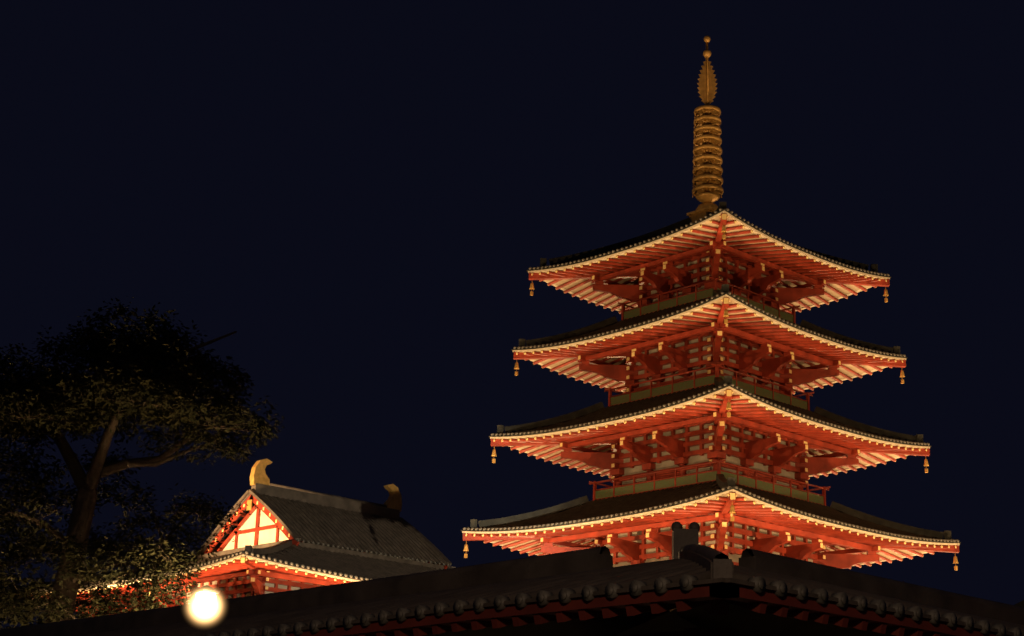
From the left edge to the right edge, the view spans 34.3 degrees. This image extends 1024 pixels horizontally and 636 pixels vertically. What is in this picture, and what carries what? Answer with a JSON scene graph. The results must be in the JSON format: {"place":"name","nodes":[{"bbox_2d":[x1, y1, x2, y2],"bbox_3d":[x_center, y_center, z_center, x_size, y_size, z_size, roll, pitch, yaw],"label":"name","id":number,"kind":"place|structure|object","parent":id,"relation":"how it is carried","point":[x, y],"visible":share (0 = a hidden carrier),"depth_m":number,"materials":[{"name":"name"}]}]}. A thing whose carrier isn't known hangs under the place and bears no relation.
{"place":"outdoors","nodes":[
{"label":"outdoors","id":0,"kind":"place"},
{"bbox_2d":[75,556,354,604],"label":"roof eaves","id":1,"kind":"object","parent":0,"point":[236,566],"visible":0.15,"depth_m":84.16,"materials":[{"name":"red wood"}]},
{"bbox_2d":[35,557,345,595],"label":"rafters","id":2,"kind":"object","parent":1,"relation":"attached to","point":[296,571],"visible":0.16,"depth_m":83.07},
{"bbox_2d":[32,555,358,592],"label":"kondo eave board","id":3,"kind":"object","parent":1,"relation":"attached to","point":[269,562],"visible":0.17,"depth_m":83.20,"materials":[{"name":"wood"}]},
{"bbox_2d":[149,501,289,595],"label":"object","id":4,"kind":"object","parent":1,"relation":"attached to","point":[259,571],"visible":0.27,"depth_m":86.04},
{"bbox_2d":[29,483,455,589],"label":"roof trim","id":5,"kind":"structure","parent":1,"relation":"on","point":[294,495],"depth_m":97.20,"materials":[{"name":"grey tile"}]},
{"bbox_2d":[19,489,450,590],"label":"roof edge tiles","id":6,"kind":"object","parent":5,"relation":"on","point":[298,564],"visible":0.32,"depth_m":84.63,"materials":[{"name":"grey tile"}]},
{"bbox_2d":[46,483,443,590],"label":"roof","id":7,"kind":"structure","parent":5,"relation":"on","point":[321,524],"depth_m":96.09,"materials":[{"name":"grey tile"}]},
{"bbox_2d":[246,459,401,511],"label":"roof ridge ornament","id":8,"kind":"object","parent":7,"relation":"on","point":[260,476],"visible":0.85,"depth_m":97.01,"materials":[{"name":"gold metal"}]},
{"bbox_2d":[111,576,324,612],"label":"kondo wall","id":9,"kind":"structure","parent":0,"point":[247,586],"depth_m":87.93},
{"bbox_2d":[15,495,447,616],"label":"building wall","id":10,"kind":"structure","parent":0,"point":[258,585],"depth_m":92.85,"materials":[{"name":"white paint"}]},
{"bbox_2d":[0,0,1023,628],"label":"sky","id":11,"kind":"structure","parent":0,"point":[366,193],"materials":[{"name":"black"}]},
{"bbox_2d":[473,214,928,564],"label":"roof eaves","id":12,"kind":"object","parent":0,"point":[816,300],"visible":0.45,"depth_m":77.28,"materials":[{"name":"wood"}]},
{"bbox_2d":[595,288,823,504],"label":"balcony railing","id":13,"kind":"object","parent":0,"point":[710,476],"visible":0.2,"depth_m":74.38,"materials":[{"name":"wood"}]},
{"bbox_2d":[604,257,814,566],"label":"wall panels","id":14,"kind":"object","parent":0,"point":[691,460],"depth_m":74.18,"materials":[{"name":"red wood"}]},
{"bbox_2d":[463,213,958,568],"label":"pagoda","id":15,"kind":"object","parent":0,"point":[751,279],"visible":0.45,"depth_m":74.66,"materials":[{"name":"red wood"}]},
{"bbox_2d":[467,220,954,568],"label":"pagoda beams","id":16,"kind":"structure","parent":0,"point":[748,411],"depth_m":73.90,"materials":[{"name":"red wood"}]},
{"bbox_2d":[461,202,960,543],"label":"roof tiles","id":17,"kind":"object","parent":16,"relation":"on","point":[722,481],"visible":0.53,"depth_m":75.46,"materials":[{"name":"grey tile"}]},
{"bbox_2d":[462,210,959,565],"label":"pagoda eave board","id":18,"kind":"object","parent":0,"point":[759,314],"visible":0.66,"depth_m":72.08,"materials":[{"name":"beige wood"}]},
{"bbox_2d":[463,208,958,541],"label":"roof edge","id":19,"kind":"object","parent":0,"point":[708,391],"visible":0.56,"depth_m":71.51,"materials":[{"name":"beige wood"}]},
{"bbox_2d":[466,215,955,566],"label":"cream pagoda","id":20,"kind":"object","parent":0,"point":[644,417],"visible":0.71,"depth_m":71.59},
{"bbox_2d":[462,214,959,559],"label":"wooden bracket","id":21,"kind":"object","parent":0,"point":[729,392],"visible":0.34,"depth_m":73.35,"materials":[{"name":"red wood"}]},
{"bbox_2d":[473,216,950,610],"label":"pagoda roof","id":22,"kind":"structure","parent":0,"point":[615,505],"depth_m":73.01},
{"label":"ground","id":23,"kind":"structure","parent":0,"visible":0},
{"bbox_2d":[0,311,266,622],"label":"tree branches","id":24,"kind":"object","parent":23,"relation":"on","point":[80,522],"visible":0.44,"depth_m":48.85,"materials":[{"name":"plant"}]},
{"bbox_2d":[0,296,284,628],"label":"tree foliage","id":25,"kind":"object","parent":24,"relation":"on","point":[134,378],"visible":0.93,"depth_m":47.75,"materials":[{"name":"green plant"}]},
{"bbox_2d":[198,585,214,590],"bbox_3d":[-8.395,10.863,43.958,0.520,7.562,0.494,17,-23,-40],"label":"metal lamp","id":26,"kind":"object","parent":23,"relation":"on","point":[206,587],"visible":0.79,"depth_m":44.89,"materials":[{"name":"metal"}]},
{"bbox_2d":[193,589,219,593],"bbox_3d":[-8.294,7.688,44.926,0.520,0.600,0.520,17,-23,-40],"label":"metal lamp","id":27,"kind":"object","parent":26,"relation":"attached to","point":[205,590],"visible":0.46,"depth_m":44.84,"materials":[{"name":"grey"}]},
{"bbox_2d":[195,592,215,602],"bbox_3d":[-8.294,7.688,44.926,0.560,0.540,0.546,17,-23,-40],"label":"lamp","id":28,"kind":"object","parent":27,"relation":"attached to","point":[201,597],"visible":0.49,"depth_m":44.74,"materials":[{"name":"white glass"}]},
{"bbox_2d":[201,602,208,609],"bbox_3d":[-2.328,2.184,12.598,0.341,0.404,0.217,17,-23,-40],"label":"bulb","id":29,"kind":"object","parent":28,"relation":"in","point":[204,605],"visible":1,"depth_m":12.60,"materials":[{"name":"white glass"}]},
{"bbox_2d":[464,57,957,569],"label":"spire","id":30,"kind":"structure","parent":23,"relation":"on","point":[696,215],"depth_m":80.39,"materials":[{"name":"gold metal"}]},
{"bbox_2d":[463,35,957,564],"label":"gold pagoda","id":31,"kind":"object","parent":30,"relation":"on","point":[707,199],"visible":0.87,"depth_m":79.76,"materials":[{"name":"gold metal"}]},
{"bbox_3d":[3.145,15.122,50.278,47.860,3.200,47.860,17,-23,-40],"label":"covered corridor","id":32,"kind":"object","parent":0,"visible":0},
{"bbox_2d":[272,583,995,635],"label":"roof ridge","id":33,"kind":"structure","parent":32,"relation":"on","point":[714,599],"depth_m":17.11,"materials":[{"name":"grey tile"}]},
{"bbox_2d":[0,528,1023,635],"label":"roof ridge","id":34,"kind":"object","parent":33,"relation":"on","point":[720,569],"visible":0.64,"depth_m":24.04,"materials":[{"name":"grey tile"}]},
{"bbox_2d":[0,522,1023,635],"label":"roof","id":35,"kind":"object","parent":33,"relation":"on","point":[743,621],"visible":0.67,"depth_m":23.41,"materials":[{"name":"grey tile"}]},
{"bbox_2d":[192,574,1023,635],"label":"roof edge tiles","id":36,"kind":"object","parent":33,"relation":"on","point":[685,582],"visible":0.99,"depth_m":17.56,"materials":[{"name":"grey tile"}]}
]}

